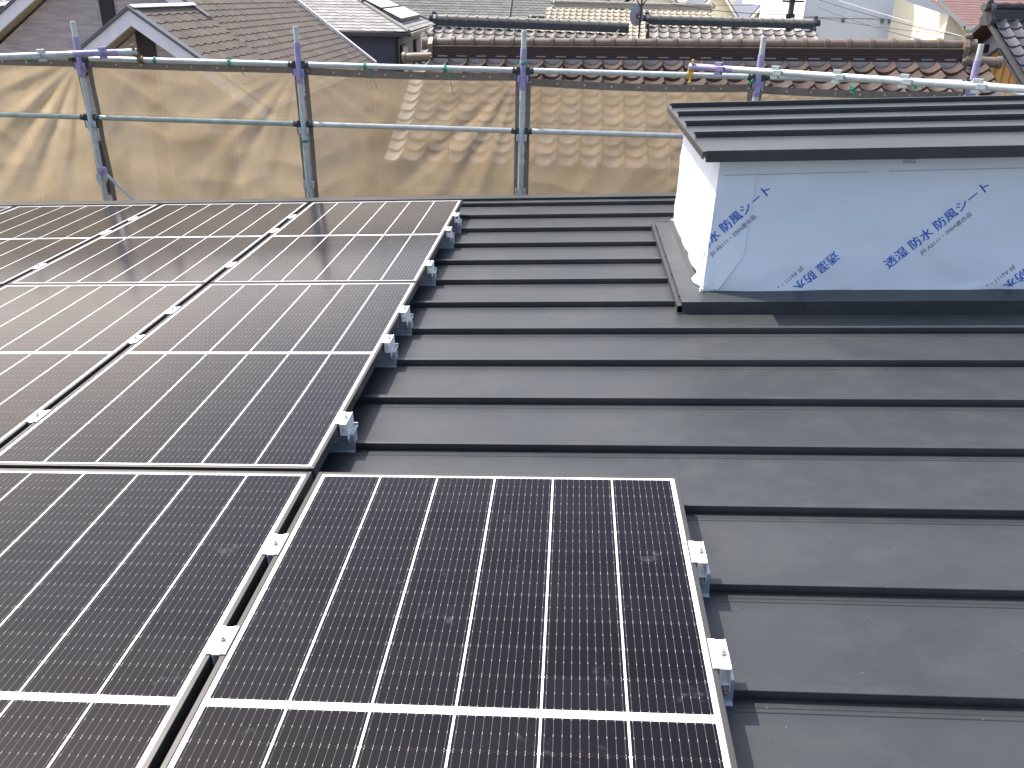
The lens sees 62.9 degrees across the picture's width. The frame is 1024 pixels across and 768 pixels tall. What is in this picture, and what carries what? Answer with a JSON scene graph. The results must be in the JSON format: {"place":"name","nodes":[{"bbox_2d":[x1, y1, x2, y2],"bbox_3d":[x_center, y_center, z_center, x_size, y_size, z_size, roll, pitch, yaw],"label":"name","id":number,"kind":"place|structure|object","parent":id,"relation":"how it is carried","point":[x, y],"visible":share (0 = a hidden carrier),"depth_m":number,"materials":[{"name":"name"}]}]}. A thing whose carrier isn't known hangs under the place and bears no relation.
{"place":"outdoors","nodes":[
{"label":"outdoors","id":0,"kind":"place"},
{"bbox_2d":[0,0,319,15],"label":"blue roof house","id":1,"kind":"structure","parent":0,"point":[3,3],"depth_m":23.06,"materials":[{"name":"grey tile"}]},
{"bbox_2d":[0,0,376,200],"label":"brick house","id":2,"kind":"structure","parent":0,"point":[261,30],"depth_m":13.80,"materials":[{"name":"brown tile"}]},
{"bbox_2d":[297,0,432,71],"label":"hip roof house","id":3,"kind":"structure","parent":0,"point":[376,37],"depth_m":20.19,"materials":[{"name":"grey tile"}]},
{"bbox_2d":[361,0,398,10],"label":"solar water heater","id":4,"kind":"object","parent":3,"relation":"on","point":[380,5],"visible":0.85,"depth_m":21.52,"materials":[{"name":"white glass"}]},
{"bbox_2d":[382,7,419,21],"bbox_3d":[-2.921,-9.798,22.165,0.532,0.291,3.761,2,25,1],"label":"skylight","id":5,"kind":"object","parent":3,"relation":"on","point":[400,14],"visible":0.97,"depth_m":21.55,"materials":[{"name":"white glass"}]},
{"bbox_2d":[400,44,408,71],"bbox_3d":[-2.755,-8.199,21.332,0.110,0.830,0.750,3,25,3],"label":"window","id":6,"kind":"structure","parent":3,"relation":"in","point":[404,47],"depth_m":21.06,"materials":[{"name":"grey glass"}]},
{"bbox_2d":[413,39,420,64],"bbox_3d":[-2.677,-9.262,23.596,0.110,0.830,0.750,3,25,3],"label":"window","id":7,"kind":"structure","parent":3,"relation":"in","point":[416,42],"depth_m":23.30,"materials":[{"name":"grey glass"}]},
{"bbox_2d":[420,11,628,51],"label":"tiled house","id":8,"kind":"structure","parent":0,"point":[509,23],"depth_m":20.21,"materials":[{"name":"ceramic"}]},
{"bbox_2d":[526,0,716,37],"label":"tiled house","id":9,"kind":"structure","parent":0,"point":[600,14],"depth_m":32.45,"materials":[{"name":"tile"}]},
{"bbox_2d":[624,0,682,10],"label":"gabled house","id":10,"kind":"structure","parent":0,"point":[662,1],"depth_m":41.55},
{"bbox_2d":[401,31,1003,188],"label":"tiled house","id":11,"kind":"structure","parent":0,"point":[939,58],"depth_m":10.97,"materials":[{"name":"brown tile"}]},
{"bbox_2d":[678,0,736,4],"label":"sky","id":12,"kind":"structure","parent":0,"point":[732,2],"materials":[{"name":"white"}]},
{"bbox_2d":[679,0,738,27],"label":"gabled house","id":13,"kind":"structure","parent":0,"point":[720,6],"depth_m":36.98,"materials":[{"name":"beige paint"}]},
{"bbox_2d":[642,11,820,38],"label":"tiled house","id":14,"kind":"structure","parent":0,"point":[678,32],"depth_m":19.86,"materials":[{"name":"ceramic"}]},
{"bbox_2d":[630,0,646,37],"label":"satellite dish","id":15,"kind":"object","parent":14,"relation":"attached to","point":[636,15],"visible":0.91,"depth_m":19.10,"materials":[{"name":"grey metal"}]},
{"bbox_2d":[742,0,948,39],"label":"apartment building","id":16,"kind":"structure","parent":0,"point":[832,29],"depth_m":28.75,"materials":[{"name":"white paint"}]},
{"bbox_2d":[819,7,922,39],"bbox_3d":[9.408,-9.367,21.791,0.024,0.724,4.035,-11,28,-24],"label":"overhead wire","id":17,"kind":"object","parent":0,"point":[869,24],"visible":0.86,"depth_m":21.91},
{"bbox_2d":[807,15,963,35],"bbox_3d":[10.408,-9.584,22.441,4.925,0.391,0.011,14,28,25],"label":"overhead wire","id":18,"kind":"object","parent":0,"point":[884,27],"visible":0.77,"depth_m":22.57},
{"bbox_2d":[820,0,961,36],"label":"overhead wire","id":19,"kind":"object","parent":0,"point":[891,20],"visible":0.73,"depth_m":21.98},
{"bbox_2d":[841,1,963,36],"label":"overhead wire","id":20,"kind":"object","parent":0,"point":[902,19],"visible":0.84,"depth_m":20.93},
{"bbox_2d":[887,0,1023,39],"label":"cream house","id":21,"kind":"structure","parent":0,"point":[963,17],"depth_m":25.88,"materials":[{"name":"beige paint"}]},
{"label":"ground","id":22,"kind":"structure","parent":0,"visible":0},
{"bbox_2d":[70,21,108,200],"bbox_3d":[-3.631,0.313,8.313,0.086,7.185,0.086,-19,32,-37],"label":"scaffold post","id":23,"kind":"object","parent":22,"relation":"on","point":[80,67],"visible":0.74,"depth_m":7.07,"materials":[{"name":"silver metal"}]},
{"bbox_2d":[0,53,76,68],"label":"scaffold ledger","id":24,"kind":"object","parent":23,"relation":"attached to","point":[73,59],"visible":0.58,"depth_m":6.90,"materials":[{"name":"metal"}]},
{"bbox_2d":[0,112,87,127],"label":"scaffold ledger","id":25,"kind":"object","parent":23,"relation":"attached to","point":[45,115],"visible":1,"depth_m":7.11,"materials":[{"name":"metal"}]},
{"bbox_2d":[0,59,102,201],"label":"sheet","id":26,"kind":"object","parent":23,"relation":"attached to","point":[45,160],"visible":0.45,"depth_m":7.27,"materials":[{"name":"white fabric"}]},
{"bbox_2d":[0,47,136,61],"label":"loose scaffold post","id":27,"kind":"object","parent":23,"relation":"attached to","point":[41,55],"visible":1,"depth_m":6.64,"materials":[{"name":"silver metal"}]},
{"bbox_2d":[130,45,144,66],"bbox_3d":[-3.046,-2.671,6.815,0.044,0.177,0.158,3,25,3],"label":"pipe coupler","id":28,"kind":"object","parent":27,"relation":"attached to","point":[138,56],"visible":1,"depth_m":6.81,"materials":[{"name":"brown metal"}]},
{"bbox_2d":[97,167,134,199],"bbox_3d":[-2.897,-1.170,7.521,1.410,1.489,0.050,3,25,3],"label":"diagonal brace","id":29,"kind":"object","parent":23,"relation":"attached to","point":[102,170],"visible":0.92,"depth_m":7.27,"materials":[{"name":"purple paint"}]},
{"bbox_2d":[82,56,295,74],"bbox_3d":[-2.649,-2.614,6.863,1.786,0.112,0.048,3,25,3],"label":"scaffold ledger","id":30,"kind":"object","parent":23,"relation":"attached to","point":[291,64],"visible":0.83,"depth_m":6.83,"materials":[{"name":"metal"}]},
{"bbox_2d":[221,54,238,68],"bbox_3d":[-2.273,-2.609,6.829,0.202,0.178,0.072,3,25,3],"label":"cord tie","id":31,"kind":"object","parent":30,"relation":"attached to","point":[228,62],"visible":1,"depth_m":6.80,"materials":[{"name":"green plastic"}]},
{"bbox_2d":[92,114,300,134],"bbox_3d":[-2.659,-2.191,7.062,1.786,0.112,0.048,3,25,3],"label":"scaffold ledger","id":32,"kind":"object","parent":23,"relation":"attached to","point":[97,118],"visible":1,"depth_m":7.03,"materials":[{"name":"metal"}]},
{"bbox_2d":[293,26,314,197],"bbox_3d":[-1.798,0.400,8.209,0.086,7.190,0.086,-19,32,-37],"label":"scaffold post","id":33,"kind":"object","parent":22,"relation":"on","point":[303,129],"visible":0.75,"depth_m":6.94,"materials":[{"name":"silver metal"}]},
{"bbox_2d":[87,61,306,200],"bbox_3d":[-2.666,-1.618,7.402,1.795,2.292,0.058,3,25,3],"label":"sheet","id":34,"kind":"object","parent":33,"relation":"attached to","point":[163,161],"visible":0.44,"depth_m":7.15,"materials":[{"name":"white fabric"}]},
{"bbox_2d":[301,140,308,153],"bbox_3d":[-1.732,-2.009,7.068,0.088,0.123,0.074,3,25,3],"label":"cord tie","id":35,"kind":"object","parent":33,"relation":"attached to","point":[305,141],"visible":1,"depth_m":7.04,"materials":[{"name":"green plastic"}]},
{"bbox_2d":[301,61,519,81],"bbox_3d":[-0.822,-2.525,6.760,1.774,0.112,0.048,3,25,3],"label":"scaffold ledger","id":36,"kind":"object","parent":33,"relation":"attached to","point":[513,70],"visible":1,"depth_m":6.73,"materials":[{"name":"metal"}]},
{"bbox_2d":[354,62,376,87],"bbox_3d":[-1.184,-2.502,6.793,0.190,0.201,0.072,3,25,3],"label":"cord tie","id":37,"kind":"object","parent":36,"relation":"attached to","point":[364,66],"visible":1,"depth_m":6.74,"materials":[{"name":"green plastic"}]},
{"bbox_2d":[434,64,456,93],"bbox_3d":[-0.532,-2.462,6.760,0.190,0.220,0.072,3,25,3],"label":"cord tie","id":38,"kind":"object","parent":36,"relation":"attached to","point":[444,68],"visible":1,"depth_m":6.71,"materials":[{"name":"green plastic"}]},
{"bbox_2d":[304,67,519,197],"bbox_3d":[-0.841,-1.526,7.304,1.785,2.282,0.053,3,25,3],"label":"sheet","id":39,"kind":"object","parent":33,"relation":"attached to","point":[351,162],"visible":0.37,"depth_m":7.03,"materials":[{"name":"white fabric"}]},
{"bbox_2d":[306,121,518,141],"bbox_3d":[-0.832,-2.102,6.960,1.774,0.112,0.048,3,25,3],"label":"scaffold ledger","id":40,"kind":"object","parent":33,"relation":"attached to","point":[310,125],"visible":1,"depth_m":6.93,"materials":[{"name":"metal"}]},
{"bbox_2d":[315,0,609,44],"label":"shingled house","id":41,"kind":"structure","parent":22,"relation":"on","point":[505,8],"depth_m":43.55,"materials":[{"name":"grey tile"}]},
{"bbox_2d":[0,193,1023,767],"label":"house","id":42,"kind":"structure","parent":22,"relation":"on","point":[852,489],"depth_m":2.75,"materials":[{"name":"metal"}]},
{"bbox_2d":[0,206,14,212],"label":"solar module","id":43,"kind":"object","parent":42,"relation":"on","point":[3,208],"visible":0.46,"depth_m":5.86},
{"bbox_2d":[24,410,50,425],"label":"clamp","id":44,"kind":"object","parent":42,"relation":"attached to","point":[38,415],"visible":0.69,"depth_m":2.83,"materials":[{"name":"metal"}]},
{"bbox_2d":[30,263,46,269],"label":"clamp","id":45,"kind":"object","parent":42,"relation":"attached to","point":[39,265],"visible":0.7,"depth_m":4.49,"materials":[{"name":"metal"}]},
{"bbox_2d":[0,204,159,285],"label":"solar module","id":46,"kind":"object","parent":42,"relation":"on","point":[31,236],"visible":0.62,"depth_m":5.25,"materials":[{"name":"black glass"}]},
{"bbox_2d":[0,283,205,448],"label":"solar module","id":47,"kind":"object","parent":42,"relation":"on","point":[59,343],"visible":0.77,"depth_m":3.58,"materials":[{"name":"black glass"}]},
{"bbox_2d":[99,230,111,235],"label":"clamp","id":48,"kind":"object","parent":42,"relation":"attached to","point":[104,232],"visible":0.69,"depth_m":5.11,"materials":[{"name":"metal"}]},
{"bbox_2d":[126,335,144,345],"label":"clamp","id":49,"kind":"object","parent":42,"relation":"attached to","point":[134,339],"visible":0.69,"depth_m":3.46,"materials":[{"name":"metal"}]},
{"bbox_2d":[0,468,312,767],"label":"solar module","id":50,"kind":"object","parent":42,"relation":"on","point":[125,595],"visible":1,"depth_m":1.97,"materials":[{"name":"black glass"}]},
{"bbox_2d":[7,202,308,285],"bbox_3d":[-1.970,-0.861,4.990,1.038,0.036,1.755,0,25,4],"label":"solar module","id":51,"kind":"object","parent":42,"relation":"on","point":[205,243],"visible":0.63,"depth_m":4.79,"materials":[{"name":"black glass"}]},
{"bbox_2d":[164,306,180,316],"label":"clamp","id":52,"kind":"object","parent":42,"relation":"attached to","point":[171,310],"visible":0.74,"depth_m":3.77,"materials":[{"name":"metal"}]},
{"bbox_2d":[0,282,417,477],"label":"solar module","id":53,"kind":"object","parent":42,"relation":"on","point":[242,377],"visible":0.86,"depth_m":3.02,"materials":[{"name":"black glass"}]},
{"bbox_2d":[205,626,239,678],"bbox_3d":[-0.625,0.599,1.834,0.090,0.123,0.086,0,25,4],"label":"clamp","id":54,"kind":"object","parent":42,"relation":"attached to","point":[221,642],"visible":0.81,"depth_m":1.81,"materials":[{"name":"metal"}]},
{"bbox_2d":[224,262,236,269],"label":"clamp","id":55,"kind":"object","parent":42,"relation":"attached to","point":[229,264],"visible":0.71,"depth_m":4.41,"materials":[{"name":"metal"}]},
{"bbox_2d":[268,228,278,234],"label":"clamp","id":56,"kind":"object","parent":42,"relation":"attached to","point":[272,230],"visible":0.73,"depth_m":5.03,"materials":[{"name":"metal"}]},
{"bbox_2d":[261,534,288,578],"bbox_3d":[-0.600,0.451,2.149,0.090,0.123,0.086,0,25,4],"label":"clamp","id":57,"kind":"object","parent":42,"relation":"attached to","point":[274,545],"visible":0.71,"depth_m":2.12,"materials":[{"name":"metal"}]},
{"bbox_2d":[211,200,462,287],"bbox_3d":[-0.913,-0.858,4.908,1.038,0.036,1.755,0,25,4],"label":"solar module","id":58,"kind":"object","parent":42,"relation":"on","point":[360,241],"visible":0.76,"depth_m":4.71,"materials":[{"name":"black glass"}]},
{"bbox_2d":[330,412,357,451],"bbox_3d":[-0.564,0.157,2.781,0.088,0.126,0.089,0,25,4],"label":"end clamp","id":59,"kind":"object","parent":42,"relation":"attached to","point":[346,439],"visible":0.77,"depth_m":2.77,"materials":[{"name":"metal"}]},
{"bbox_2d":[376,334,397,366],"bbox_3d":[-0.514,-0.138,3.410,0.088,0.126,0.089,0,25,4],"label":"end clamp","id":60,"kind":"object","parent":42,"relation":"attached to","point":[389,357],"visible":0.78,"depth_m":3.40,"materials":[{"name":"metal"}]},
{"bbox_2d":[393,305,413,334],"bbox_3d":[-0.489,-0.286,3.725,0.088,0.126,0.089,0,25,4],"label":"end clamp","id":61,"kind":"object","parent":42,"relation":"attached to","point":[405,326],"visible":0.84,"depth_m":3.71,"materials":[{"name":"metal"}]},
{"bbox_2d":[419,260,436,285],"bbox_3d":[-0.440,-0.581,4.354,0.088,0.126,0.089,0,25,4],"label":"end clamp","id":62,"kind":"object","parent":42,"relation":"attached to","point":[429,278],"visible":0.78,"depth_m":4.34,"materials":[{"name":"metal"}]},
{"bbox_2d":[440,226,454,247],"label":"end clamp","id":63,"kind":"object","parent":42,"relation":"attached to","point":[448,241],"visible":0.78,"depth_m":4.97,"materials":[{"name":"metal"}]},
{"bbox_2d":[160,472,737,767],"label":"solar module","id":64,"kind":"object","parent":42,"relation":"on","point":[421,620],"visible":1,"depth_m":1.80,"materials":[{"name":"black glass"}]},
{"bbox_2d":[449,212,461,232],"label":"end clamp","id":65,"kind":"object","parent":42,"relation":"attached to","point":[456,226],"visible":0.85,"depth_m":5.29,"materials":[{"name":"metal"}]},
{"bbox_2d":[688,541,710,596],"bbox_3d":[0.443,0.455,2.070,0.088,0.126,0.089,0,25,4],"label":"end clamp","id":66,"kind":"object","parent":42,"relation":"attached to","point":[698,554],"visible":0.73,"depth_m":2.05,"materials":[{"name":"metal"}]},
{"bbox_2d":[707,638,734,705],"bbox_3d":[0.418,0.603,1.756,0.088,0.126,0.089,0,25,4],"label":"end clamp","id":67,"kind":"object","parent":42,"relation":"attached to","point":[720,656],"visible":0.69,"depth_m":1.73,"materials":[{"name":"metal"}]},
{"bbox_2d":[651,95,1023,313],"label":"rooftop enclosure","id":68,"kind":"object","parent":42,"relation":"on","point":[870,205],"visible":1,"depth_m":3.83,"materials":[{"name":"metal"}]},
{"bbox_2d":[515,31,528,194],"bbox_3d":[0.023,0.483,8.105,0.086,7.200,0.086,-19,32,-37],"label":"scaffold post","id":69,"kind":"object","parent":22,"relation":"on","point":[522,79],"visible":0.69,"depth_m":6.83,"materials":[{"name":"silver metal"}]},
{"bbox_2d":[524,128,682,141],"bbox_3d":[1.005,-2.013,6.857,1.805,0.112,0.048,3,25,3],"label":"scaffold ledger","id":70,"kind":"object","parent":69,"relation":"attached to","point":[528,131],"visible":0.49,"depth_m":6.84,"materials":[{"name":"metal"}]},
{"bbox_2d":[526,67,755,87],"bbox_3d":[1.014,-2.436,6.657,1.805,0.112,0.048,3,25,3],"label":"scaffold ledger","id":71,"kind":"object","parent":69,"relation":"attached to","point":[529,70],"visible":0.85,"depth_m":6.63,"materials":[{"name":"metal"}]},
{"bbox_2d":[732,0,759,28],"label":"gabled house","id":72,"kind":"structure","parent":22,"relation":"on","point":[744,8],"depth_m":37.21,"materials":[{"name":"white paint"}]},
{"bbox_2d":[752,36,766,100],"bbox_3d":[1.875,0.573,8.001,0.086,7.200,0.086,-19,32,-37],"label":"scaffold post","id":73,"kind":"object","parent":22,"relation":"on","point":[757,85],"visible":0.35,"depth_m":6.57,"materials":[{"name":"silver metal"}]},
{"bbox_2d":[524,78,752,194],"bbox_3d":[0.999,-1.421,7.211,1.815,2.246,0.052,3,25,3],"label":"sheet","id":74,"kind":"object","parent":73,"relation":"attached to","point":[566,164],"visible":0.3,"depth_m":6.92,"materials":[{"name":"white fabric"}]},
{"bbox_2d":[688,62,1023,93],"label":"loose scaffold post","id":75,"kind":"object","parent":73,"relation":"attached to","point":[976,86],"visible":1,"depth_m":5.77,"materials":[{"name":"silver metal"}]},
{"bbox_2d":[686,59,694,82],"bbox_3d":[1.402,-2.455,6.565,0.044,0.177,0.158,3,25,3],"label":"pipe coupler","id":76,"kind":"object","parent":75,"relation":"attached to","point":[689,74],"visible":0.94,"depth_m":6.59,"materials":[{"name":"yellow metal"}]},
{"bbox_2d":[758,86,962,100],"bbox_3d":[2.739,-1.329,7.109,1.595,2.236,0.061,3,25,3],"label":"sheet","id":77,"kind":"object","parent":73,"relation":"attached to","point":[767,93],"visible":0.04,"depth_m":6.66,"materials":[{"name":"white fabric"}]},
{"bbox_2d":[761,75,969,93],"bbox_3d":[2.757,-2.352,6.560,1.585,0.112,0.048,3,25,3],"label":"scaffold ledger","id":78,"kind":"object","parent":73,"relation":"attached to","point":[767,78],"visible":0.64,"depth_m":6.56,"materials":[{"name":"metal"}]},
{"bbox_2d":[850,83,854,94],"bbox_3d":[2.657,-2.247,6.554,0.043,0.207,0.072,3,25,3],"label":"cord tie","id":79,"kind":"object","parent":78,"relation":"hanging from","point":[853,87],"visible":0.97,"depth_m":6.51,"materials":[{"name":"green plastic"}]},
{"bbox_2d":[782,0,803,29],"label":"utility pole","id":80,"kind":"object","parent":22,"relation":"on","point":[790,15],"visible":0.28,"depth_m":27.75,"materials":[{"name":"grey concrete"}]},
{"bbox_2d":[673,4,785,14],"bbox_3d":[7.385,-12.712,28.409,4.028,0.268,0.022,9,26,16],"label":"overhead wire","id":81,"kind":"object","parent":80,"relation":"attached to","point":[729,11],"visible":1,"depth_m":28.41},
{"bbox_2d":[674,2,788,5],"bbox_3d":[7.389,-12.884,28.328,4.028,0.159,0.014,9,26,16],"label":"overhead wire","id":82,"kind":"object","parent":80,"relation":"attached to","point":[729,5],"visible":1,"depth_m":28.34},
{"bbox_2d":[963,44,983,95],"bbox_3d":[3.507,0.659,7.912,0.086,7.185,0.086,-19,32,-37],"label":"scaffold post","id":83,"kind":"object","parent":22,"relation":"on","point":[976,66],"visible":0.13,"depth_m":6.43,"materials":[{"name":"metal"}]},
{"bbox_2d":[970,78,1023,94],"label":"scaffold ledger","id":84,"kind":"object","parent":83,"relation":"attached to","point":[1004,92],"visible":0.17,"depth_m":5.90,"materials":[{"name":"silver metal"}]},
{"bbox_2d":[967,0,1023,94],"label":"wooden gable house","id":85,"kind":"structure","parent":22,"relation":"on","point":[997,30],"depth_m":14.61,"materials":[{"name":"black ceramic"}]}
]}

